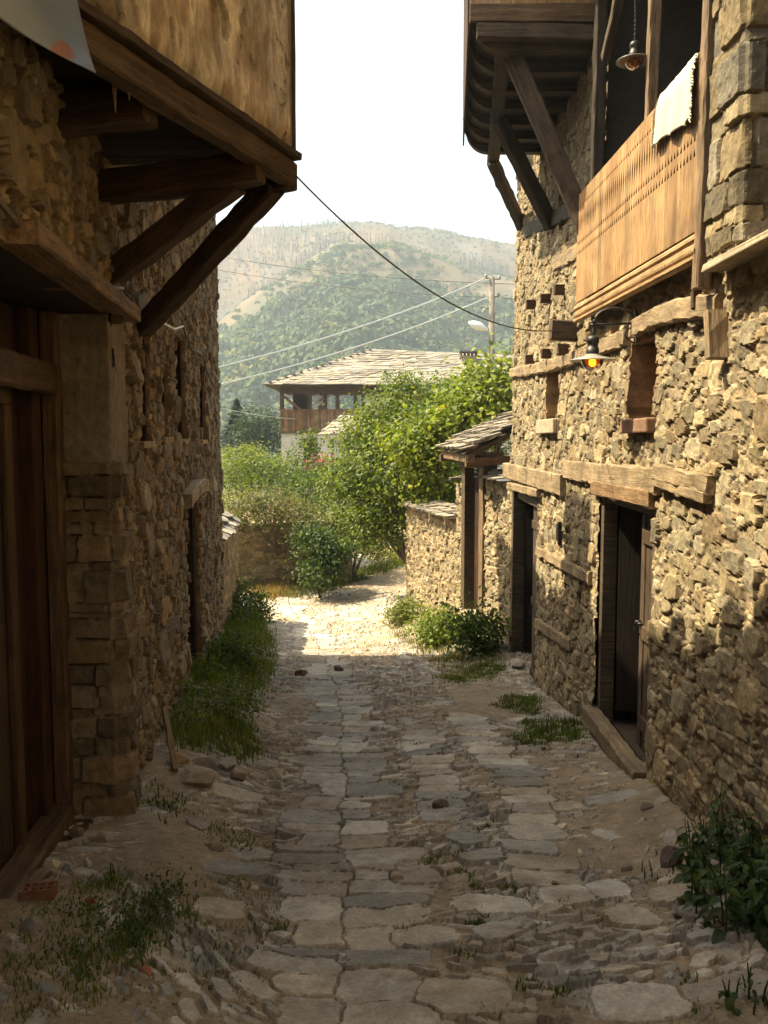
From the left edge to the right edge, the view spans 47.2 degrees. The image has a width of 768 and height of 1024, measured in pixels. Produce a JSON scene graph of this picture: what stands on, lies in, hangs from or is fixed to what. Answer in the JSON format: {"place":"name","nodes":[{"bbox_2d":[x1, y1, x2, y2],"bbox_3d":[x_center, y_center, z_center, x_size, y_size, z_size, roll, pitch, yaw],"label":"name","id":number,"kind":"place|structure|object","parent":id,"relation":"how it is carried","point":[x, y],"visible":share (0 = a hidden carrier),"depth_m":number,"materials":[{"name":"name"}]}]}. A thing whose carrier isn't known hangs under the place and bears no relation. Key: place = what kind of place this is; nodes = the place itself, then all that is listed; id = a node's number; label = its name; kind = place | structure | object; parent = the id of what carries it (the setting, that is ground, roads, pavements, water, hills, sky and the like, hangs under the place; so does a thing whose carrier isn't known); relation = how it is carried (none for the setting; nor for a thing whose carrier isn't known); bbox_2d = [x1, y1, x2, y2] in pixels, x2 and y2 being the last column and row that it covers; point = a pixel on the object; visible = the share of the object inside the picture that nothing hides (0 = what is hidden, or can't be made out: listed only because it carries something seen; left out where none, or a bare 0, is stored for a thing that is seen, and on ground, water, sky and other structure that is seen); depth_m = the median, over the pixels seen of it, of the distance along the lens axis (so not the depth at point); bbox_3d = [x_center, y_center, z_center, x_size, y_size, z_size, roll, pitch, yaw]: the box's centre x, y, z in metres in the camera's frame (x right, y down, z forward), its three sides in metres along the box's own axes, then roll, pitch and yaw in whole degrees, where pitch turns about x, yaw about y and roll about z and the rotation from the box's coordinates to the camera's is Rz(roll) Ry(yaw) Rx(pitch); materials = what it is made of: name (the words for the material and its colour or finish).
{"place":"outdoors","nodes":[
{"label":"outdoors","id":0,"kind":"place"},
{"bbox_2d":[0,864,206,1022],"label":"grass","id":1,"kind":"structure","parent":0,"point":[122,945],"depth_m":3.50,"materials":[{"name":"plant"}]},
{"bbox_2d":[22,811,289,1022],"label":"grass","id":2,"kind":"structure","parent":0,"point":[231,960],"depth_m":3.74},
{"bbox_2d":[157,606,284,755],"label":"grass","id":3,"kind":"structure","parent":0,"point":[235,626],"depth_m":9.27,"materials":[{"name":"plant"}]},
{"bbox_2d":[184,709,270,767],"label":"grass","id":4,"kind":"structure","parent":0,"point":[249,749],"depth_m":7.16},
{"bbox_2d":[291,556,403,595],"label":"grass","id":5,"kind":"structure","parent":0,"point":[371,571],"depth_m":22.89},
{"bbox_2d":[216,222,516,416],"bbox_3d":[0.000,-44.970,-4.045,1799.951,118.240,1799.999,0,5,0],"label":"hills","id":6,"kind":"structure","parent":0,"point":[449,272],"depth_m":383.74,"materials":[{"name":"plant"}]},
{"bbox_2d":[217,220,515,483],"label":"woodland","id":7,"kind":"object","parent":6,"relation":"on","point":[325,311],"visible":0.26,"depth_m":244.89,"materials":[{"name":"green plant"}]},
{"bbox_2d":[218,213,514,315],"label":"bare trees","id":8,"kind":"object","parent":6,"relation":"on","point":[493,266],"visible":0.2,"depth_m":385.01,"materials":[{"name":"plant"}]},
{"bbox_2d":[220,270,512,298],"bbox_3d":[-2.069,-9.498,35.793,16.009,2.668,0.026,2,6,26],"label":"overhead wire","id":9,"kind":"object","parent":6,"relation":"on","point":[359,288],"visible":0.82,"depth_m":35.31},
{"bbox_2d":[229,258,507,283],"bbox_3d":[-2.066,-10.048,35.744,15.991,2.733,0.026,2,6,26],"label":"overhead wire","id":10,"kind":"object","parent":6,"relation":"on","point":[365,275],"visible":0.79,"depth_m":35.15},
{"bbox_2d":[216,0,517,243],"label":"sky","id":11,"kind":"structure","parent":0,"point":[379,83],"materials":[{"name":"white"}]},
{"bbox_2d":[0,554,767,1023],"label":"lane","id":12,"kind":"structure","parent":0,"point":[338,746],"depth_m":4.56,"materials":[{"name":"stone"}]},
{"bbox_2d":[3,942,27,953],"bbox_3d":[-1.436,1.703,3.418,0.096,0.052,0.069,2,5,20],"label":"loose stone","id":13,"kind":"object","parent":12,"relation":"on","point":[11,947],"visible":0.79,"depth_m":3.41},
{"bbox_2d":[18,915,45,932],"bbox_3d":[-1.444,1.695,3.606,0.131,0.066,0.096,0,5,0],"label":"loose stone","id":14,"kind":"object","parent":12,"relation":"on","point":[33,922],"visible":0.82,"depth_m":3.59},
{"bbox_2d":[18,881,57,900],"bbox_3d":[-1.537,1.699,3.912,0.152,0.073,0.083,-1,5,-9],"label":"brick","id":15,"kind":"object","parent":12,"relation":"on","point":[35,891],"visible":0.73,"depth_m":3.88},
{"bbox_2d":[28,867,51,881],"bbox_3d":[-1.632,1.730,4.161,0.118,0.085,0.066,-2,5,-17],"label":"loose stone","id":16,"kind":"object","parent":12,"relation":"on","point":[42,873],"visible":0.71,"depth_m":4.15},
{"bbox_2d":[43,858,60,868],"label":"loose stone","id":17,"kind":"object","parent":12,"relation":"on","point":[52,863],"visible":0.84,"depth_m":4.33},
{"bbox_2d":[68,825,83,837],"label":"loose stone","id":18,"kind":"object","parent":12,"relation":"on","point":[75,831],"visible":0.92,"depth_m":4.77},
{"bbox_2d":[84,897,94,903],"bbox_3d":[-1.298,1.718,3.888,0.048,0.029,0.036,0,5,0],"label":"brick fragment","id":19,"kind":"object","parent":12,"relation":"on","point":[86,900],"visible":0.75,"depth_m":3.88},
{"bbox_2d":[87,832,106,845],"bbox_3d":[-1.529,1.746,4.680,0.103,0.073,0.073,-2,6,-22],"label":"loose stone","id":20,"kind":"object","parent":12,"relation":"on","point":[99,837],"visible":0.85,"depth_m":4.65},
{"bbox_2d":[108,862,115,880],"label":"weed","id":21,"kind":"object","parent":12,"relation":"on","point":[110,875],"visible":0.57,"depth_m":4.14,"materials":[{"name":"green plant"}]},
{"bbox_2d":[29,856,198,970],"bbox_3d":[-1.083,1.753,3.823,0.577,0.380,1.142,3,6,27],"label":"weed patch","id":22,"kind":"object","parent":12,"relation":"on","point":[149,918],"visible":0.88,"depth_m":3.78,"materials":[{"name":"green plant"}]},
{"bbox_2d":[138,965,151,976],"bbox_3d":[-0.918,1.767,3.381,0.076,0.034,0.041,3,6,32],"label":"brick fragment","id":23,"kind":"object","parent":12,"relation":"on","point":[146,970],"visible":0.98,"depth_m":3.37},
{"bbox_2d":[143,789,177,824],"bbox_3d":[-1.317,1.792,5.254,0.207,0.142,0.568,-3,6,-30],"label":"weed patch","id":24,"kind":"object","parent":12,"relation":"on","point":[165,821],"visible":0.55,"depth_m":5.34,"materials":[{"name":"green plant"}]},
{"bbox_2d":[162,706,177,771],"bbox_3d":[-1.483,1.565,6.079,0.043,0.056,0.536,-2,40,-22],"label":"stick","id":25,"kind":"object","parent":12,"relation":"on","point":[169,736],"visible":1,"depth_m":6.05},
{"bbox_2d":[175,752,188,764],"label":"loose stone","id":26,"kind":"object","parent":12,"relation":"on","point":[182,759],"visible":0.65,"depth_m":6.03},
{"bbox_2d":[185,819,209,829],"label":"loose stone","id":27,"kind":"object","parent":12,"relation":"on","point":[199,824],"visible":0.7,"depth_m":5.09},
{"bbox_2d":[179,765,216,787],"bbox_3d":[-1.251,1.778,5.840,0.278,0.149,0.197,2,5,19],"label":"loose stone","id":28,"kind":"object","parent":12,"relation":"on","point":[199,776],"visible":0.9,"depth_m":5.79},
{"bbox_2d":[141,776,255,852],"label":"grass","id":29,"kind":"structure","parent":12,"relation":"on","point":[213,825],"depth_m":5.28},
{"bbox_2d":[200,792,207,797],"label":"loose stone","id":30,"kind":"object","parent":12,"relation":"on","point":[204,794],"visible":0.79,"depth_m":5.66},
{"bbox_2d":[192,757,220,768],"bbox_3d":[-1.248,1.760,6.165,0.207,0.080,0.087,-1,5,-7],"label":"loose stone","id":31,"kind":"object","parent":12,"relation":"on","point":[209,762],"visible":0.88,"depth_m":6.14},
{"bbox_2d":[205,843,223,851],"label":"loose stone","id":32,"kind":"object","parent":12,"relation":"on","point":[218,847],"visible":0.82,"depth_m":4.82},
{"bbox_2d":[219,756,235,771],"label":"loose stone","id":33,"kind":"object","parent":12,"relation":"on","point":[227,764],"visible":0.88,"depth_m":6.28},
{"bbox_2d":[230,771,245,780],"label":"loose stone","id":34,"kind":"object","parent":12,"relation":"on","point":[238,775],"visible":1,"depth_m":6.18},
{"bbox_2d":[242,576,312,601],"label":"grass","id":35,"kind":"structure","parent":12,"relation":"on","point":[277,589],"depth_m":20.48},
{"bbox_2d":[294,670,307,675],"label":"loose stone","id":36,"kind":"object","parent":12,"relation":"on","point":[301,672],"visible":0.93,"depth_m":11.67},
{"bbox_2d":[262,451,372,520],"bbox_3d":[-1.777,-0.103,23.942,3.336,3.137,3.207,0,5,0],"label":"shrub","id":37,"kind":"object","parent":12,"relation":"on","point":[302,488],"visible":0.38,"depth_m":23.71,"materials":[{"name":"green plant"}]},
{"bbox_2d":[334,665,343,670],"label":"loose stone","id":38,"kind":"object","parent":12,"relation":"on","point":[338,668],"visible":0.98,"depth_m":12.20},
{"bbox_2d":[337,821,344,828],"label":"loose stone","id":39,"kind":"object","parent":12,"relation":"on","point":[341,824],"visible":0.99,"depth_m":5.53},
{"bbox_2d":[304,491,396,579],"bbox_3d":[-0.858,0.491,22.230,2.748,2.522,2.414,0,5,0],"label":"shrub","id":40,"kind":"object","parent":12,"relation":"on","point":[328,518],"visible":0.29,"depth_m":22.11,"materials":[{"name":"green plant"}]},
{"bbox_2d":[390,874,403,879],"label":"loose stone","id":41,"kind":"object","parent":12,"relation":"on","point":[396,876],"visible":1,"depth_m":4.54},
{"bbox_2d":[362,401,480,519],"bbox_3d":[0.884,-0.224,17.507,2.369,3.928,2.447,-2,6,-25],"label":"hazel bush","id":42,"kind":"object","parent":12,"relation":"on","point":[411,456],"visible":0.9,"depth_m":17.17,"materials":[{"name":"green plant"}]},
{"bbox_2d":[432,798,449,808],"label":"loose stone","id":43,"kind":"object","parent":12,"relation":"on","point":[439,803],"visible":0.8,"depth_m":5.83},
{"bbox_2d":[380,601,507,682],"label":"grass","id":44,"kind":"structure","parent":12,"relation":"on","point":[450,656],"depth_m":12.74,"materials":[{"name":"plant"}]},
{"bbox_2d":[412,332,512,480],"bbox_3d":[1.951,-0.853,17.088,2.343,5.256,2.881,-4,6,-35],"label":"hazel bush","id":45,"kind":"object","parent":12,"relation":"on","point":[484,406],"visible":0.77,"depth_m":16.69,"materials":[{"name":"green plant"}]},
{"bbox_2d":[510,658,525,667],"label":"loose stone","id":46,"kind":"object","parent":12,"relation":"on","point":[517,663],"visible":1,"depth_m":11.62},
{"bbox_2d":[551,880,559,884],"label":"loose stone","id":47,"kind":"object","parent":12,"relation":"on","point":[553,882],"visible":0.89,"depth_m":4.52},
{"bbox_2d":[538,712,579,735],"bbox_3d":[1.622,1.898,7.843,0.377,0.230,0.491,-5,7,-44],"label":"weed patch","id":48,"kind":"object","parent":12,"relation":"on","point":[562,724],"visible":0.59,"depth_m":7.85,"materials":[{"name":"green plant"}]},
{"bbox_2d":[614,869,620,874],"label":"loose stone","id":49,"kind":"object","parent":12,"relation":"on","point":[617,872],"visible":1,"depth_m":4.64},
{"bbox_2d":[620,861,632,871],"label":"loose stone","id":50,"kind":"object","parent":12,"relation":"on","point":[626,866],"visible":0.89,"depth_m":4.67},
{"bbox_2d":[640,800,653,810],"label":"loose stone","id":51,"kind":"object","parent":12,"relation":"on","point":[646,805],"visible":0.93,"depth_m":5.53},
{"bbox_2d":[641,849,673,884],"bbox_3d":[1.464,1.879,4.612,0.224,0.136,0.352,4,7,39],"label":"weed patch","id":52,"kind":"object","parent":12,"relation":"on","point":[651,870],"visible":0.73,"depth_m":4.56,"materials":[{"name":"green plant"}]},
{"bbox_2d":[660,845,683,867],"bbox_3d":[1.516,1.832,4.630,0.122,0.158,0.062,0,5,0],"label":"loose stone","id":53,"kind":"object","parent":12,"relation":"on","point":[668,853],"visible":0.8,"depth_m":4.61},
{"bbox_2d":[673,905,701,917],"bbox_3d":[1.393,1.845,4.041,0.130,0.052,0.082,3,6,27],"label":"loose stone","id":54,"kind":"object","parent":12,"relation":"on","point":[678,912],"visible":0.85,"depth_m":4.03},
{"bbox_2d":[673,781,767,951],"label":"nettle clump","id":55,"kind":"object","parent":12,"relation":"on","point":[745,868],"visible":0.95,"depth_m":4.10,"materials":[{"name":"green plant"}]},
{"bbox_2d":[715,962,767,1015],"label":"nettle clump","id":56,"kind":"object","parent":12,"relation":"on","point":[729,1003],"visible":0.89,"depth_m":3.24,"materials":[{"name":"green plant"}]},
{"bbox_2d":[93,718,714,1020],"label":"grass","id":57,"kind":"structure","parent":0,"point":[506,886],"depth_m":4.04,"materials":[{"name":"plant"}]},
{"bbox_2d":[222,484,594,688],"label":"ground","id":58,"kind":"structure","parent":0,"point":[310,516],"depth_m":34.60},
{"bbox_2d":[0,0,301,898],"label":"stone house","id":59,"kind":"structure","parent":58,"relation":"on","point":[148,150],"depth_m":4.83,"materials":[{"name":"stone"}]},
{"bbox_2d":[0,389,26,870],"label":"door","id":60,"kind":"structure","parent":59,"relation":"in","point":[13,822],"depth_m":4.37,"materials":[{"name":"wood"}]},
{"bbox_2d":[0,0,95,72],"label":"cloth","id":61,"kind":"object","parent":59,"relation":"hanging from","point":[55,27],"visible":1,"depth_m":2.89,"materials":[{"name":"fabric"}]},
{"bbox_2d":[0,197,139,307],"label":"cable","id":62,"kind":"object","parent":59,"relation":"attached to","point":[10,215],"visible":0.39,"depth_m":2.99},
{"bbox_2d":[141,337,146,440],"bbox_3d":[-1.890,-0.897,6.257,0.194,0.794,0.432,2,6,21],"label":"window frame","id":63,"kind":"structure","parent":59,"relation":"in","point":[144,429],"depth_m":6.40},
{"bbox_2d":[162,370,165,436],"bbox_3d":[-2.007,-0.928,7.340,0.186,0.610,0.380,3,6,26],"label":"window frame","id":64,"kind":"structure","parent":59,"relation":"in","point":[163,396],"depth_m":7.43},
{"bbox_2d":[164,323,183,329],"bbox_3d":[-1.678,-1.488,6.941,0.022,0.247,2.340,-1,5,-8],"label":"conduit","id":65,"kind":"object","parent":59,"relation":"attached to","point":[169,326],"visible":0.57,"depth_m":7.03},
{"bbox_2d":[174,341,182,438],"bbox_3d":[-2.108,-1.168,8.363,0.210,0.957,0.703,0,5,0],"label":"window frame","id":66,"kind":"structure","parent":59,"relation":"in","point":[178,352],"depth_m":8.66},
{"bbox_2d":[182,327,213,387],"bbox_3d":[-2.099,-1.718,10.104,0.018,0.390,3.696,-1,5,-7],"label":"cable","id":67,"kind":"object","parent":59,"relation":"attached to","point":[186,336],"visible":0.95,"depth_m":9.79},
{"bbox_2d":[199,367,202,426],"bbox_3d":[-2.374,-1.324,10.670,0.210,0.902,0.699,0,5,0],"label":"window frame","id":68,"kind":"structure","parent":59,"relation":"in","point":[201,401],"depth_m":10.97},
{"bbox_2d":[294,173,562,331],"bbox_3d":[0.543,-1.708,6.337,0.010,0.593,3.635,4,6,35],"label":"overhead wire","id":69,"kind":"object","parent":59,"relation":"attached to","point":[321,201],"visible":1,"depth_m":5.71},
{"bbox_2d":[161,625,292,736],"bbox_3d":[-1.735,1.828,9.995,1.378,1.362,6.466,-1,5,-7],"label":"weed patch","id":70,"kind":"object","parent":58,"relation":"on","point":[225,706],"visible":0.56,"depth_m":8.36,"materials":[{"name":"green plant"}]},
{"bbox_2d":[222,510,239,622],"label":"courtyard wall","id":71,"kind":"structure","parent":58,"relation":"on","point":[231,522],"depth_m":15.36,"materials":[{"name":"stone"}]},
{"bbox_2d":[203,621,280,673],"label":"leafy plant","id":72,"kind":"object","parent":58,"relation":"on","point":[241,650],"visible":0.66,"depth_m":10.45,"materials":[{"name":"green plant"}]},
{"bbox_2d":[220,398,265,475],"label":"spruce tree","id":73,"kind":"object","parent":58,"relation":"on","point":[235,407],"visible":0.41,"depth_m":51.26,"materials":[{"name":"green plant"}]},
{"bbox_2d":[219,393,280,460],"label":"pine tree","id":74,"kind":"object","parent":58,"relation":"on","point":[258,430],"visible":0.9,"depth_m":49.05,"materials":[{"name":"green plant"}]},
{"bbox_2d":[227,568,272,632],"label":"bush","id":75,"kind":"object","parent":58,"relation":"on","point":[244,596],"visible":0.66,"depth_m":15.77,"materials":[{"name":"green plant"}]},
{"bbox_2d":[220,436,281,511],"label":"shrub","id":76,"kind":"object","parent":58,"relation":"on","point":[247,452],"visible":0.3,"depth_m":26.83,"materials":[{"name":"green plant"}]},
{"bbox_2d":[236,587,284,623],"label":"leafy plant","id":77,"kind":"object","parent":58,"relation":"on","point":[267,611],"visible":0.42,"depth_m":16.62,"materials":[{"name":"green plant"}]},
{"bbox_2d":[221,442,311,521],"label":"shrub","id":78,"kind":"object","parent":58,"relation":"on","point":[244,483],"visible":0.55,"depth_m":24.73,"materials":[{"name":"green plant"}]},
{"bbox_2d":[230,421,331,517],"bbox_3d":[-2.948,-0.867,26.452,3.104,3.828,3.240,0,5,0],"label":"shrub","id":79,"kind":"object","parent":58,"relation":"on","point":[309,448],"visible":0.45,"depth_m":26.70,"materials":[{"name":"green plant"}]},
{"bbox_2d":[238,520,351,588],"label":"garden wall","id":80,"kind":"structure","parent":58,"relation":"on","point":[259,558],"depth_m":21.21,"materials":[{"name":"stone"}]},
{"bbox_2d":[223,479,332,555],"bbox_3d":[-2.668,0.130,20.880,3.252,1.869,2.167,0,5,0],"label":"shrub","id":81,"kind":"object","parent":80,"relation":"on","point":[274,507],"visible":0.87,"depth_m":20.61,"materials":[{"name":"green plant"}]},
{"bbox_2d":[303,453,334,472],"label":"flower bush","id":82,"kind":"object","parent":58,"relation":"on","point":[321,460],"visible":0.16,"depth_m":29.82,"materials":[{"name":"pink plant"}]},
{"bbox_2d":[269,513,379,602],"bbox_3d":[-1.104,1.002,20.378,2.214,2.109,4.122,3,6,29],"label":"bramble","id":83,"kind":"object","parent":58,"relation":"on","point":[325,556],"visible":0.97,"depth_m":19.65,"materials":[{"name":"green plant"}]},
{"bbox_2d":[317,415,378,509],"bbox_3d":[-1.125,-1.602,36.586,3.183,5.035,2.120,0,5,0],"label":"lean to","id":84,"kind":"object","parent":58,"relation":"on","point":[331,431],"visible":0.21,"depth_m":35.96,"materials":[{"name":"stone"}]},
{"bbox_2d":[355,542,405,573],"bbox_3d":[0.092,1.076,23.100,2.202,1.121,1.594,5,7,45],"label":"weed patch","id":85,"kind":"object","parent":58,"relation":"on","point":[391,555],"visible":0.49,"depth_m":22.98,"materials":[{"name":"green plant"}]},
{"bbox_2d":[262,348,512,498],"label":"slate roofed house","id":86,"kind":"structure","parent":58,"relation":"on","point":[346,375],"depth_m":39.87,"materials":[{"name":"stone"}]},
{"bbox_2d":[222,408,292,418],"bbox_3d":[-5.484,-4.148,36.274,0.024,0.561,5.954,3,6,33],"label":"overhead wire","id":87,"kind":"object","parent":86,"relation":"attached to","point":[256,414],"visible":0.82,"depth_m":36.55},
{"bbox_2d":[304,438,316,458],"bbox_3d":[-3.328,-2.761,39.908,0.600,1.150,0.050,0,5,0],"label":"window","id":88,"kind":"structure","parent":86,"relation":"in","point":[305,438],"depth_m":39.88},
{"bbox_2d":[310,392,333,411],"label":"hanging flowers","id":89,"kind":"object","parent":86,"relation":"hanging from","point":[321,407],"visible":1,"depth_m":39.44,"materials":[{"name":"green plant"}]},
{"bbox_2d":[291,347,511,563],"bbox_3d":[0.838,-0.820,19.994,5.681,5.680,5.420,0,5,0],"label":"walnut tree","id":90,"kind":"object","parent":58,"relation":"on","point":[363,489],"visible":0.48,"depth_m":19.01,"materials":[{"name":"green plant"}]},
{"bbox_2d":[372,585,430,625],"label":"leafy plant","id":91,"kind":"object","parent":58,"relation":"on","point":[401,612],"visible":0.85,"depth_m":16.14,"materials":[{"name":"green plant"}]},
{"bbox_2d":[389,597,474,647],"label":"leafy plant","id":92,"kind":"object","parent":58,"relation":"on","point":[425,632],"visible":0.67,"depth_m":13.97,"materials":[{"name":"green plant"}]},
{"bbox_2d":[403,469,510,640],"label":"courtyard wall","id":93,"kind":"structure","parent":58,"relation":"on","point":[433,551],"depth_m":15.53,"materials":[{"name":"stone"}]},
{"bbox_2d":[435,411,512,626],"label":"gate","id":94,"kind":"structure","parent":93,"relation":"attached to","point":[465,449],"depth_m":14.65,"materials":[{"name":"wood"}]},
{"bbox_2d":[425,586,524,662],"bbox_3d":[1.370,1.774,12.665,1.571,1.460,1.361,0,5,0],"label":"leafy plant","id":95,"kind":"object","parent":58,"relation":"on","point":[471,631],"visible":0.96,"depth_m":12.56,"materials":[{"name":"green plant"}]},
{"bbox_2d":[468,274,500,480],"bbox_3d":[3.595,-3.676,31.799,1.158,9.625,0.310,0,5,0],"label":"utility pole","id":96,"kind":"object","parent":58,"relation":"on","point":[477,325],"visible":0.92,"depth_m":31.42,"materials":[{"name":"concrete"}]},
{"bbox_2d":[219,278,484,367],"bbox_3d":[-0.789,-5.830,26.585,0.044,4.144,13.286,4,7,41],"label":"overhead wire","id":97,"kind":"object","parent":96,"relation":"attached to","point":[346,330],"visible":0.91,"depth_m":26.13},
{"bbox_2d":[221,297,486,384],"bbox_3d":[-0.740,-5.284,26.635,0.044,3.911,13.361,5,7,41],"label":"overhead wire","id":98,"kind":"object","parent":96,"relation":"attached to","point":[349,348],"visible":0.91,"depth_m":26.25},
{"bbox_2d":[462,0,767,857],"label":"stone house","id":99,"kind":"structure","parent":58,"relation":"on","point":[638,540],"depth_m":6.48,"materials":[{"name":"stone"}]},
{"bbox_2d":[524,503,533,653],"bbox_3d":[2.419,1.044,12.264,0.883,2.463,0.057,1,5,12],"label":"door","id":100,"kind":"structure","parent":99,"relation":"in","point":[529,508],"depth_m":12.30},
{"bbox_2d":[529,506,536,676],"bbox_3d":[1.901,1.157,11.019,0.094,2.461,0.650,0,5,0],"label":"door","id":101,"kind":"structure","parent":99,"relation":"in","point":[534,522],"depth_m":11.18,"materials":[{"name":"wood"}]},
{"bbox_2d":[551,345,577,476],"bbox_3d":[1.765,-0.949,8.627,0.025,1.364,1.153,0,5,0],"label":"hanging wire","id":102,"kind":"object","parent":99,"relation":"hanging from","point":[566,408],"visible":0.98,"depth_m":8.73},
{"bbox_2d":[569,307,637,371],"bbox_3d":[1.653,-1.262,6.395,0.610,0.468,0.337,3,6,29],"label":"wall lamp","id":103,"kind":"object","parent":99,"relation":"attached to","point":[592,360],"visible":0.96,"depth_m":6.43,"materials":[{"name":"metal"}]},
{"bbox_2d":[615,506,644,712],"bbox_3d":[2.335,0.820,7.402,0.712,1.800,0.058,2,5,18],"label":"door","id":104,"kind":"structure","parent":99,"relation":"in","point":[630,534],"depth_m":7.46,"materials":[{"name":"wood"}]},
{"bbox_2d":[616,0,645,70],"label":"hanging lamp","id":105,"kind":"object","parent":99,"relation":"hanging from","point":[634,59],"visible":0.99,"depth_m":6.02,"materials":[{"name":"metal"}]},
{"bbox_2d":[633,514,652,753],"bbox_3d":[1.918,0.911,6.400,0.109,1.798,0.474,0,5,0],"label":"door","id":106,"kind":"structure","parent":99,"relation":"in","point":[647,547],"depth_m":6.52,"materials":[{"name":"wood"}]},
{"bbox_2d":[651,53,699,150],"bbox_3d":[1.787,-2.381,5.210,0.218,0.408,0.801,0,5,0],"label":"cloth rug","id":107,"kind":"object","parent":99,"relation":"hanging from","point":[672,110],"visible":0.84,"depth_m":5.12,"materials":[{"name":"fabric"}]},
{"bbox_2d":[447,661,509,686],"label":"grass","id":108,"kind":"structure","parent":0,"point":[495,670],"depth_m":11.34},
{"bbox_2d":[488,691,553,715],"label":"grass","id":109,"kind":"structure","parent":0,"point":[526,702],"depth_m":9.27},
{"bbox_2d":[505,713,590,746],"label":"grass","id":110,"kind":"structure","parent":0,"point":[550,737],"depth_m":7.72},
{"bbox_2d":[466,729,681,1023],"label":"grass","id":111,"kind":"structure","parent":0,"point":[536,894],"depth_m":4.38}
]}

